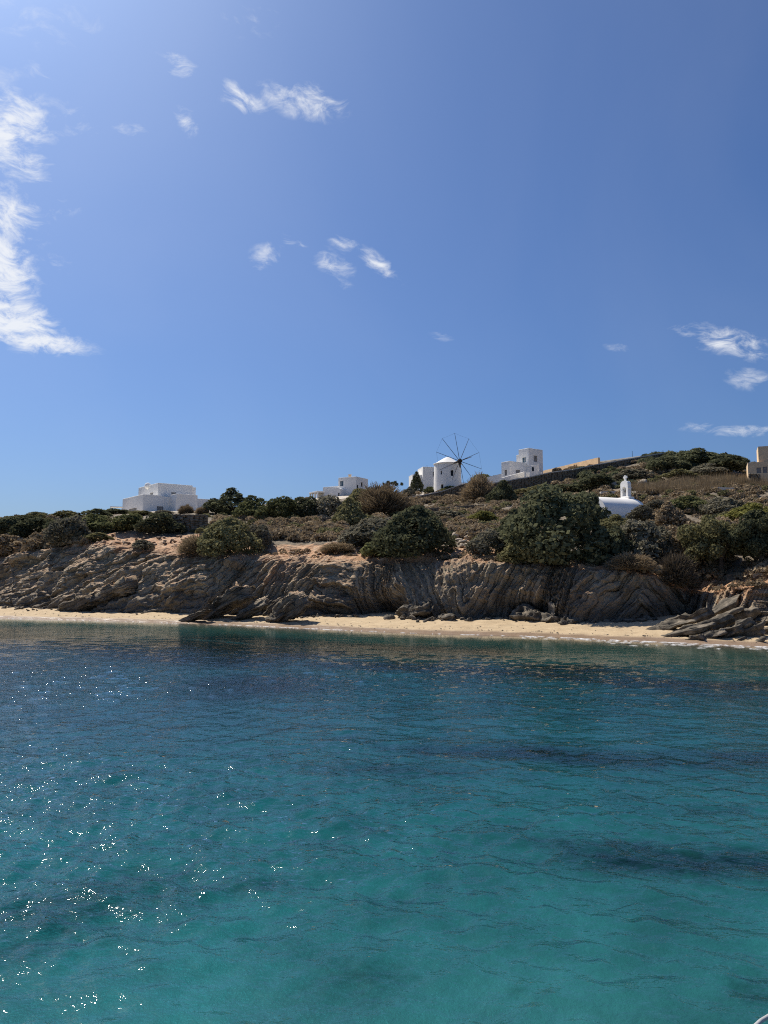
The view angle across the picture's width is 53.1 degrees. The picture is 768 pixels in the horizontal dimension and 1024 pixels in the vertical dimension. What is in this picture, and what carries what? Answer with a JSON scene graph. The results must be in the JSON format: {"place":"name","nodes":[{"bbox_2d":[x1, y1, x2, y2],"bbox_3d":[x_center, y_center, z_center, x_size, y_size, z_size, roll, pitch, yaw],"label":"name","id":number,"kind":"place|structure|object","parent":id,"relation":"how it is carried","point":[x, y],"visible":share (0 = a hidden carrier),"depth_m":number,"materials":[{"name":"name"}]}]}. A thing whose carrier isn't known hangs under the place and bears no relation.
{"place":"outdoors","nodes":[
{"label":"outdoors","id":0,"kind":"place"},
{"bbox_2d":[0,618,767,1023],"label":"seabed","id":1,"kind":"structure","parent":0,"point":[422,972],"depth_m":17.14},
{"bbox_2d":[0,618,767,1019],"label":"sea","id":2,"kind":"structure","parent":0,"point":[214,640],"depth_m":29.29,"materials":[{"name":"liquid"}]},
{"bbox_2d":[20,618,767,648],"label":"shore foam","id":3,"kind":"object","parent":2,"relation":"on","point":[565,637],"visible":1,"depth_m":50.03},
{"bbox_2d":[0,541,767,624],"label":"cliff","id":4,"kind":"structure","parent":0,"point":[466,586],"depth_m":70.81,"materials":[{"name":"stone"}]},
{"bbox_2d":[0,534,26,555],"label":"shrub","id":5,"kind":"object","parent":4,"relation":"on","point":[7,542],"visible":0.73,"depth_m":102.83,"materials":[{"name":"plant"}]},
{"bbox_2d":[0,606,767,646],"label":"beach","id":6,"kind":"structure","parent":0,"point":[506,627],"depth_m":60.36,"materials":[{"name":"sand"}]},
{"bbox_2d":[57,575,137,611],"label":"rock fin","id":7,"kind":"object","parent":6,"relation":"on","point":[121,586],"visible":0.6,"depth_m":81.51,"materials":[{"name":"stone"}]},
{"bbox_2d":[178,609,212,621],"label":"rock fin","id":8,"kind":"object","parent":6,"relation":"on","point":[199,615],"visible":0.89,"depth_m":70.43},
{"bbox_2d":[202,581,257,619],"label":"rock fin","id":9,"kind":"object","parent":6,"relation":"on","point":[234,597],"visible":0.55,"depth_m":71.19,"materials":[{"name":"stone"}]},
{"bbox_2d":[230,596,269,619],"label":"rock fin","id":10,"kind":"object","parent":6,"relation":"on","point":[251,610],"visible":0.84,"depth_m":69.77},
{"bbox_2d":[265,591,312,621],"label":"rock fin","id":11,"kind":"object","parent":6,"relation":"on","point":[291,605],"visible":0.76,"depth_m":66.24,"materials":[{"name":"stone"}]},
{"bbox_2d":[395,605,416,617],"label":"boulder","id":12,"kind":"object","parent":6,"relation":"on","point":[400,611],"visible":0.43,"depth_m":65.70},
{"bbox_2d":[405,600,433,618],"bbox_3d":[2.963,8.660,65.264,3.122,1.686,2.288,-17,-5,23],"label":"boulder","id":13,"kind":"object","parent":6,"relation":"on","point":[424,610],"visible":0.73,"depth_m":64.49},
{"bbox_2d":[400,615,533,622],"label":"fallen stones","id":14,"kind":"object","parent":6,"relation":"on","point":[419,618],"visible":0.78,"depth_m":62.60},
{"bbox_2d":[509,603,535,620],"bbox_3d":[11.264,8.301,62.334,2.020,1.526,2.343,-3,8,23],"label":"boulder","id":15,"kind":"object","parent":6,"relation":"on","point":[516,614],"visible":0.69,"depth_m":61.96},
{"bbox_2d":[522,609,541,620],"bbox_3d":[11.919,8.491,61.406,1.723,1.441,2.043,-3,-6,29],"label":"boulder","id":16,"kind":"object","parent":6,"relation":"on","point":[533,615],"visible":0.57,"depth_m":60.79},
{"bbox_2d":[540,601,560,622],"bbox_3d":[13.435,8.319,60.999,2.660,2.390,2.278,10,5,-24],"label":"boulder","id":17,"kind":"object","parent":6,"relation":"on","point":[549,615],"visible":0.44,"depth_m":60.29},
{"bbox_2d":[550,615,657,624],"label":"fallen stones","id":18,"kind":"object","parent":6,"relation":"on","point":[643,619],"visible":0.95,"depth_m":58.41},
{"bbox_2d":[645,619,696,629],"bbox_3d":[19.477,8.019,53.420,4.558,0.837,1.414,-23,-9,24],"label":"rock slab","id":19,"kind":"object","parent":6,"relation":"on","point":[670,624],"visible":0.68,"depth_m":53.06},
{"bbox_2d":[661,622,715,636],"bbox_3d":[19.520,8.018,50.670,4.614,0.617,1.123,-21,-22,28],"label":"rock slab","id":20,"kind":"object","parent":6,"relation":"on","point":[696,629],"visible":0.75,"depth_m":49.93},
{"bbox_2d":[664,603,714,623],"bbox_3d":[21.133,8.044,55.567,5.378,1.162,1.165,-28,-16,20],"label":"rock slab","id":21,"kind":"object","parent":6,"relation":"on","point":[701,614],"visible":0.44,"depth_m":54.74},
{"bbox_2d":[678,614,735,629],"bbox_3d":[21.329,7.714,51.292,4.355,0.958,1.350,-23,-21,24],"label":"rock slab","id":22,"kind":"object","parent":6,"relation":"on","point":[725,621],"visible":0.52,"depth_m":50.41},
{"bbox_2d":[701,628,727,638],"bbox_3d":[20.837,7.925,49.244,2.280,0.628,0.917,-23,-21,19],"label":"beach rock","id":23,"kind":"object","parent":6,"relation":"on","point":[710,634],"visible":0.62,"depth_m":48.88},
{"bbox_2d":[698,594,740,622],"bbox_3d":[23.744,7.864,57.126,6.266,1.258,1.846,-31,-16,19],"label":"rock slab","id":24,"kind":"object","parent":6,"relation":"on","point":[725,605],"visible":0.28,"depth_m":56.14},
{"bbox_2d":[711,607,743,618],"bbox_3d":[22.468,7.780,53.536,5.306,0.671,1.030,-29,-12,26],"label":"rock slab","id":25,"kind":"object","parent":6,"relation":"on","point":[735,610],"visible":0.25,"depth_m":52.41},
{"bbox_2d":[720,624,744,637],"bbox_3d":[22.009,7.812,49.434,2.313,0.750,1.337,-23,-19,19],"label":"beach rock","id":26,"kind":"object","parent":6,"relation":"on","point":[737,629],"visible":0.59,"depth_m":48.89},
{"bbox_2d":[728,607,760,626],"bbox_3d":[23.849,7.713,53.527,4.690,0.909,1.078,-28,-9,23],"label":"rock slab","id":27,"kind":"object","parent":6,"relation":"on","point":[754,612],"visible":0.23,"depth_m":52.57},
{"bbox_2d":[731,617,765,636],"bbox_3d":[22.830,7.744,49.482,3.545,1.572,1.457,-24,-14,23],"label":"beach rock","id":28,"kind":"object","parent":6,"relation":"on","point":[752,627],"visible":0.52,"depth_m":48.82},
{"bbox_2d":[0,0,767,516],"label":"sky","id":29,"kind":"structure","parent":0,"point":[265,249],"materials":[{"name":"blue"}]},
{"bbox_2d":[14,612,767,642],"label":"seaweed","id":30,"kind":"object","parent":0,"point":[413,626],"visible":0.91,"depth_m":58.18,"materials":[{"name":"brown plant"}]},
{"bbox_2d":[26,459,767,592],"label":"hillside","id":31,"kind":"structure","parent":0,"point":[276,546],"depth_m":84.20,"materials":[{"name":"soil"}]},
{"bbox_2d":[0,516,25,534],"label":"shrub","id":32,"kind":"object","parent":31,"relation":"on","point":[5,521],"visible":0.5,"depth_m":108.98,"materials":[{"name":"green plant"}]},
{"bbox_2d":[8,517,48,536],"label":"shrub","id":33,"kind":"object","parent":31,"relation":"on","point":[29,523],"visible":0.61,"depth_m":106.87,"materials":[{"name":"green plant"}]},
{"bbox_2d":[21,528,53,551],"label":"shrub","id":34,"kind":"object","parent":31,"relation":"on","point":[35,537],"visible":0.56,"depth_m":98.33,"materials":[{"name":"plant"}]},
{"bbox_2d":[43,514,92,546],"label":"shrub","id":35,"kind":"object","parent":31,"relation":"on","point":[59,530],"visible":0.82,"depth_m":95.34,"materials":[{"name":"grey plant"}]},
{"bbox_2d":[51,510,84,517],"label":"shrub","id":36,"kind":"object","parent":31,"relation":"on","point":[59,514],"visible":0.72,"depth_m":121.53,"materials":[{"name":"green plant"}]},
{"bbox_2d":[80,532,114,541],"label":"shrub","id":37,"kind":"object","parent":31,"relation":"on","point":[100,536],"visible":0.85,"depth_m":94.98,"materials":[{"name":"green plant"}]},
{"bbox_2d":[81,508,113,516],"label":"shrub","id":38,"kind":"object","parent":31,"relation":"on","point":[98,511],"visible":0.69,"depth_m":144.99,"materials":[{"name":"green plant"}]},
{"bbox_2d":[79,513,117,530],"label":"shrub","id":39,"kind":"object","parent":31,"relation":"on","point":[94,522],"visible":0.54,"depth_m":101.17,"materials":[{"name":"green plant"}]},
{"bbox_2d":[104,513,143,531],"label":"shrub","id":40,"kind":"object","parent":31,"relation":"on","point":[121,521],"visible":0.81,"depth_m":99.28,"materials":[{"name":"green plant"}]},
{"bbox_2d":[96,534,186,546],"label":"stone scatter","id":41,"kind":"object","parent":31,"relation":"on","point":[158,537],"visible":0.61,"depth_m":91.84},
{"bbox_2d":[131,539,154,548],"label":"shrub","id":42,"kind":"object","parent":31,"relation":"on","point":[141,544],"visible":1,"depth_m":86.98,"materials":[{"name":"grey plant"}]},
{"bbox_2d":[133,512,187,533],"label":"shrub","id":43,"kind":"object","parent":31,"relation":"on","point":[152,519],"visible":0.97,"depth_m":97.15,"materials":[{"name":"green plant"}]},
{"bbox_2d":[122,483,208,511],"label":"white house","id":44,"kind":"structure","parent":31,"relation":"on","point":[160,496],"depth_m":169.83,"materials":[{"name":"paint"}]},
{"bbox_2d":[176,503,193,513],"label":"shrub","id":45,"kind":"object","parent":31,"relation":"on","point":[186,508],"visible":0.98,"depth_m":156.86,"materials":[{"name":"brown plant"}]},
{"bbox_2d":[163,514,207,531],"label":"stone wall","id":46,"kind":"structure","parent":31,"relation":"on","point":[192,521],"depth_m":99.60,"materials":[{"name":"stone"}]},
{"bbox_2d":[171,534,221,553],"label":"shrub","id":47,"kind":"object","parent":31,"relation":"on","point":[190,546],"visible":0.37,"depth_m":82.37,"materials":[{"name":"plant"}]},
{"bbox_2d":[202,498,230,513],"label":"shrub","id":48,"kind":"object","parent":31,"relation":"on","point":[207,505],"visible":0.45,"depth_m":150.76,"materials":[{"name":"green plant"}]},
{"bbox_2d":[211,487,244,514],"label":"shrub","id":49,"kind":"object","parent":31,"relation":"on","point":[230,496],"visible":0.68,"depth_m":148.70,"materials":[{"name":"green plant"}]},
{"bbox_2d":[196,516,265,557],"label":"shrub","id":50,"kind":"object","parent":31,"relation":"on","point":[235,529],"visible":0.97,"depth_m":80.60,"materials":[{"name":"green plant"}]},
{"bbox_2d":[231,495,271,518],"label":"shrub","id":51,"kind":"object","parent":31,"relation":"on","point":[249,505],"visible":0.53,"depth_m":122.02,"materials":[{"name":"green plant"}]},
{"bbox_2d":[245,524,272,547],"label":"shrub","id":52,"kind":"object","parent":31,"relation":"on","point":[262,532],"visible":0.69,"depth_m":84.16,"materials":[{"name":"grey plant"}]},
{"bbox_2d":[254,496,297,519],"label":"shrub","id":53,"kind":"object","parent":31,"relation":"on","point":[287,504],"visible":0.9,"depth_m":116.27,"materials":[{"name":"green plant"}]},
{"bbox_2d":[290,496,324,517],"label":"shrub","id":54,"kind":"object","parent":31,"relation":"on","point":[303,507],"visible":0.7,"depth_m":118.56,"materials":[{"name":"green plant"}]},
{"bbox_2d":[306,495,342,516],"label":"shrub","id":55,"kind":"object","parent":31,"relation":"on","point":[329,506],"visible":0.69,"depth_m":119.61,"materials":[{"name":"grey plant"}]},
{"bbox_2d":[317,541,355,552],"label":"shrub","id":56,"kind":"object","parent":31,"relation":"on","point":[334,547],"visible":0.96,"depth_m":77.52,"materials":[{"name":"plant"}]},
{"bbox_2d":[323,474,367,496],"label":"white house","id":57,"kind":"structure","parent":31,"relation":"on","point":[346,486],"depth_m":190.66,"materials":[{"name":"paint"}]},
{"bbox_2d":[290,547,410,557],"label":"rim stones","id":58,"kind":"object","parent":31,"relation":"on","point":[339,553],"visible":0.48,"depth_m":77.64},
{"bbox_2d":[331,497,371,526],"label":"shrub","id":59,"kind":"object","parent":31,"relation":"on","point":[350,506],"visible":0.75,"depth_m":102.63,"materials":[{"name":"green plant"}]},
{"bbox_2d":[348,488,366,502],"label":"shrub","id":60,"kind":"object","parent":31,"relation":"on","point":[353,495],"visible":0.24,"depth_m":155.96,"materials":[{"name":"green plant"}]},
{"bbox_2d":[336,516,390,546],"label":"shrub","id":61,"kind":"object","parent":31,"relation":"on","point":[362,529],"visible":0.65,"depth_m":79.08,"materials":[{"name":"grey plant"}]},
{"bbox_2d":[358,540,401,556],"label":"shrub","id":62,"kind":"object","parent":31,"relation":"on","point":[367,550],"visible":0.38,"depth_m":73.44,"materials":[{"name":"green plant"}]},
{"bbox_2d":[0,460,767,579],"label":"scrub","id":63,"kind":"object","parent":31,"relation":"on","point":[278,529],"visible":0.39,"depth_m":103.52,"materials":[{"name":"plant"}]},
{"bbox_2d":[357,481,417,515],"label":"shrub","id":64,"kind":"object","parent":31,"relation":"on","point":[385,498],"visible":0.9,"depth_m":124.11,"materials":[{"name":"brown plant"}]},
{"bbox_2d":[370,504,458,558],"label":"shrub","id":65,"kind":"object","parent":31,"relation":"on","point":[396,534],"visible":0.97,"depth_m":70.87,"materials":[{"name":"green plant"}]},
{"bbox_2d":[409,471,423,492],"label":"cypress tree","id":66,"kind":"object","parent":31,"relation":"on","point":[416,484],"visible":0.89,"depth_m":186.22,"materials":[{"name":"green plant"}]},
{"bbox_2d":[409,467,433,491],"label":"white house","id":67,"kind":"structure","parent":31,"relation":"on","point":[426,474],"depth_m":201.99,"materials":[{"name":"paint"}]},
{"bbox_2d":[409,483,465,498],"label":"stone wall","id":68,"kind":"structure","parent":31,"relation":"on","point":[454,490],"depth_m":170.30,"materials":[{"name":"stone"}]},
{"bbox_2d":[435,510,467,517],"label":"shrub","id":69,"kind":"object","parent":31,"relation":"on","point":[452,514],"visible":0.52,"depth_m":101.13,"materials":[{"name":"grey plant"}]},
{"bbox_2d":[433,433,480,491],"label":"windmill","id":70,"kind":"object","parent":31,"relation":"on","point":[447,471],"visible":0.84,"depth_m":180.60,"materials":[{"name":"white paint"}]},
{"bbox_2d":[457,471,494,501],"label":"shrub","id":71,"kind":"object","parent":31,"relation":"on","point":[478,486],"visible":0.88,"depth_m":159.93,"materials":[{"name":"brown plant"}]},
{"bbox_2d":[198,548,766,590],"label":"rim scrub","id":72,"kind":"object","parent":31,"relation":"on","point":[759,581],"visible":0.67,"depth_m":63.73,"materials":[{"name":"plant"}]},
{"bbox_2d":[467,511,498,520],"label":"shrub","id":73,"kind":"object","parent":31,"relation":"on","point":[479,515],"visible":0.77,"depth_m":95.22,"materials":[{"name":"green plant"}]},
{"bbox_2d":[464,528,506,555],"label":"shrub","id":74,"kind":"object","parent":31,"relation":"on","point":[483,541],"visible":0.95,"depth_m":68.54,"materials":[{"name":"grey plant"}]},
{"bbox_2d":[485,479,519,500],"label":"shrub","id":75,"kind":"object","parent":31,"relation":"on","point":[503,490],"visible":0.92,"depth_m":150.28,"materials":[{"name":"green plant"}]},
{"bbox_2d":[496,508,528,533],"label":"shrub","id":76,"kind":"object","parent":31,"relation":"on","point":[513,511],"visible":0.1,"depth_m":72.85,"materials":[{"name":"green plant"}]},
{"bbox_2d":[501,448,542,477],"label":"tower house","id":77,"kind":"structure","parent":31,"relation":"on","point":[526,458],"depth_m":184.76,"materials":[{"name":"white paint"}]},
{"bbox_2d":[502,472,541,479],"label":"garden wall","id":78,"kind":"structure","parent":31,"relation":"on","point":[516,476],"depth_m":176.72,"materials":[{"name":"white paint"}]},
{"bbox_2d":[500,535,564,563],"bbox_3d":[12.739,3.295,65.219,4.946,2.716,5.236,3,-6,-35],"label":"shrub","id":79,"kind":"object","parent":31,"relation":"on","point":[518,553],"visible":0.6,"depth_m":64.34,"materials":[{"name":"green plant"}]},
{"bbox_2d":[499,482,624,564],"bbox_3d":[14.170,1.143,66.017,9.165,7.728,11.093,4,-6,-37],"label":"shrub","id":80,"kind":"object","parent":31,"relation":"on","point":[536,512],"visible":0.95,"depth_m":63.24,"materials":[{"name":"green plant"}]},
{"bbox_2d":[543,458,599,472],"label":"tan wall","id":81,"kind":"structure","parent":31,"relation":"on","point":[590,461],"depth_m":182.23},
{"bbox_2d":[557,483,587,492],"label":"shrub","id":82,"kind":"object","parent":31,"relation":"on","point":[580,489],"visible":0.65,"depth_m":148.80,"materials":[{"name":"green plant"}]},
{"bbox_2d":[493,453,662,490],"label":"stone wall","id":83,"kind":"structure","parent":31,"relation":"on","point":[539,479],"depth_m":167.87,"materials":[{"name":"stone"}]},
{"bbox_2d":[572,491,611,520],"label":"shrub","id":84,"kind":"object","parent":31,"relation":"on","point":[605,513],"visible":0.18,"depth_m":86.60,"materials":[{"name":"green plant"}]},
{"bbox_2d":[576,473,619,489],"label":"shrub","id":85,"kind":"object","parent":31,"relation":"on","point":[595,480],"visible":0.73,"depth_m":146.98,"materials":[{"name":"green plant"}]},
{"bbox_2d":[600,514,628,528],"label":"shrub","id":86,"kind":"object","parent":31,"relation":"on","point":[615,519],"visible":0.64,"depth_m":81.58,"materials":[{"name":"green plant"}]},
{"bbox_2d":[594,524,636,557],"bbox_3d":[19.729,2.897,65.807,4.019,3.741,4.330,2,-5,-18],"label":"shrub","id":87,"kind":"object","parent":31,"relation":"on","point":[626,546],"visible":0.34,"depth_m":64.71,"materials":[{"name":"green plant"}]},
{"bbox_2d":[599,475,642,517],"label":"chapel","id":88,"kind":"structure","parent":31,"relation":"on","point":[625,504],"depth_m":92.62,"materials":[{"name":"white paint"}]},
{"bbox_2d":[601,551,659,570],"bbox_3d":[19.673,3.949,61.431,4.544,1.826,4.672,2,-5,-22],"label":"shrub","id":89,"kind":"object","parent":31,"relation":"on","point":[630,561],"visible":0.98,"depth_m":60.43,"materials":[{"name":"brown plant"}]},
{"bbox_2d":[612,469,654,480],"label":"shrub","id":90,"kind":"object","parent":31,"relation":"on","point":[631,473],"visible":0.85,"depth_m":153.19,"materials":[{"name":"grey plant"}]},
{"bbox_2d":[625,504,659,521],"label":"shrub","id":91,"kind":"object","parent":31,"relation":"on","point":[641,513],"visible":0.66,"depth_m":86.17,"materials":[{"name":"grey plant"}]},
{"bbox_2d":[618,519,676,562],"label":"shrub","id":92,"kind":"object","parent":31,"relation":"on","point":[650,531],"visible":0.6,"depth_m":65.78,"materials":[{"name":"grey plant"}]},
{"bbox_2d":[644,499,663,510],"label":"shrub","id":93,"kind":"object","parent":31,"relation":"on","point":[656,503],"visible":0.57,"depth_m":97.48,"materials":[{"name":"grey plant"}]},
{"bbox_2d":[572,450,750,487],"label":"ridge scrub","id":94,"kind":"object","parent":31,"relation":"on","point":[585,473],"visible":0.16,"depth_m":165.73,"materials":[{"name":"green plant"}]},
{"bbox_2d":[646,457,691,471],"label":"shrub","id":95,"kind":"object","parent":31,"relation":"on","point":[663,462],"visible":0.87,"depth_m":157.31,"materials":[{"name":"green plant"}]},
{"bbox_2d":[648,501,690,526],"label":"shrub","id":96,"kind":"object","parent":31,"relation":"on","point":[674,516],"visible":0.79,"depth_m":82.69,"materials":[{"name":"grey plant"}]},
{"bbox_2d":[654,549,702,588],"bbox_3d":[23.454,4.617,62.074,4.324,3.270,4.206,3,-6,-34],"label":"shrub","id":97,"kind":"object","parent":31,"relation":"on","point":[683,571],"visible":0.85,"depth_m":61.13,"materials":[{"name":"brown plant"}]},
{"bbox_2d":[660,468,697,478],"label":"shrub","id":98,"kind":"object","parent":31,"relation":"on","point":[679,472],"visible":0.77,"depth_m":147.63,"materials":[{"name":"green plant"}]},
{"bbox_2d":[670,495,706,510],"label":"shrub","id":99,"kind":"object","parent":31,"relation":"on","point":[685,501],"visible":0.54,"depth_m":97.95,"materials":[{"name":"green plant"}]},
{"bbox_2d":[662,520,718,568],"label":"shrub","id":100,"kind":"object","parent":31,"relation":"on","point":[678,548],"visible":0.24,"depth_m":65.22,"materials":[{"name":"green plant"}]},
{"bbox_2d":[674,447,720,462],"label":"shrub","id":101,"kind":"object","parent":31,"relation":"on","point":[699,454],"visible":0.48,"depth_m":160.84,"materials":[{"name":"green plant"}]},
{"bbox_2d":[690,463,729,473],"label":"shrub","id":102,"kind":"object","parent":31,"relation":"on","point":[705,468],"visible":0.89,"depth_m":151.38,"materials":[{"name":"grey plant"}]},
{"bbox_2d":[676,514,757,575],"bbox_3d":[27.461,2.996,62.814,6.481,5.617,5.682,0,-5,0],"label":"shrub","id":103,"kind":"object","parent":31,"relation":"on","point":[714,530],"visible":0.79,"depth_m":62.06,"materials":[{"name":"green plant"}]},
{"bbox_2d":[698,497,744,514],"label":"shrub","id":104,"kind":"object","parent":31,"relation":"on","point":[724,504],"visible":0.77,"depth_m":94.22,"materials":[{"name":"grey plant"}]},
{"bbox_2d":[708,454,746,471],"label":"shrub","id":105,"kind":"object","parent":31,"relation":"on","point":[735,462],"visible":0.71,"depth_m":153.53,"materials":[{"name":"green plant"}]},
{"bbox_2d":[721,502,767,519],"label":"shrub","id":106,"kind":"object","parent":31,"relation":"on","point":[740,511],"visible":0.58,"depth_m":87.78,"materials":[{"name":"green plant"}]},
{"bbox_2d":[726,509,767,561],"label":"shrub","id":107,"kind":"object","parent":31,"relation":"on","point":[750,534],"visible":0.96,"depth_m":59.55,"materials":[{"name":"green plant"}]},
{"bbox_2d":[746,446,767,480],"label":"tan building","id":108,"kind":"structure","parent":31,"relation":"on","point":[760,466],"depth_m":142.70,"materials":[{"name":"paint"}]},
{"bbox_2d":[630,470,767,493],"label":"dry grass","id":109,"kind":"structure","parent":0,"point":[709,484],"depth_m":134.33,"materials":[{"name":"plant"}]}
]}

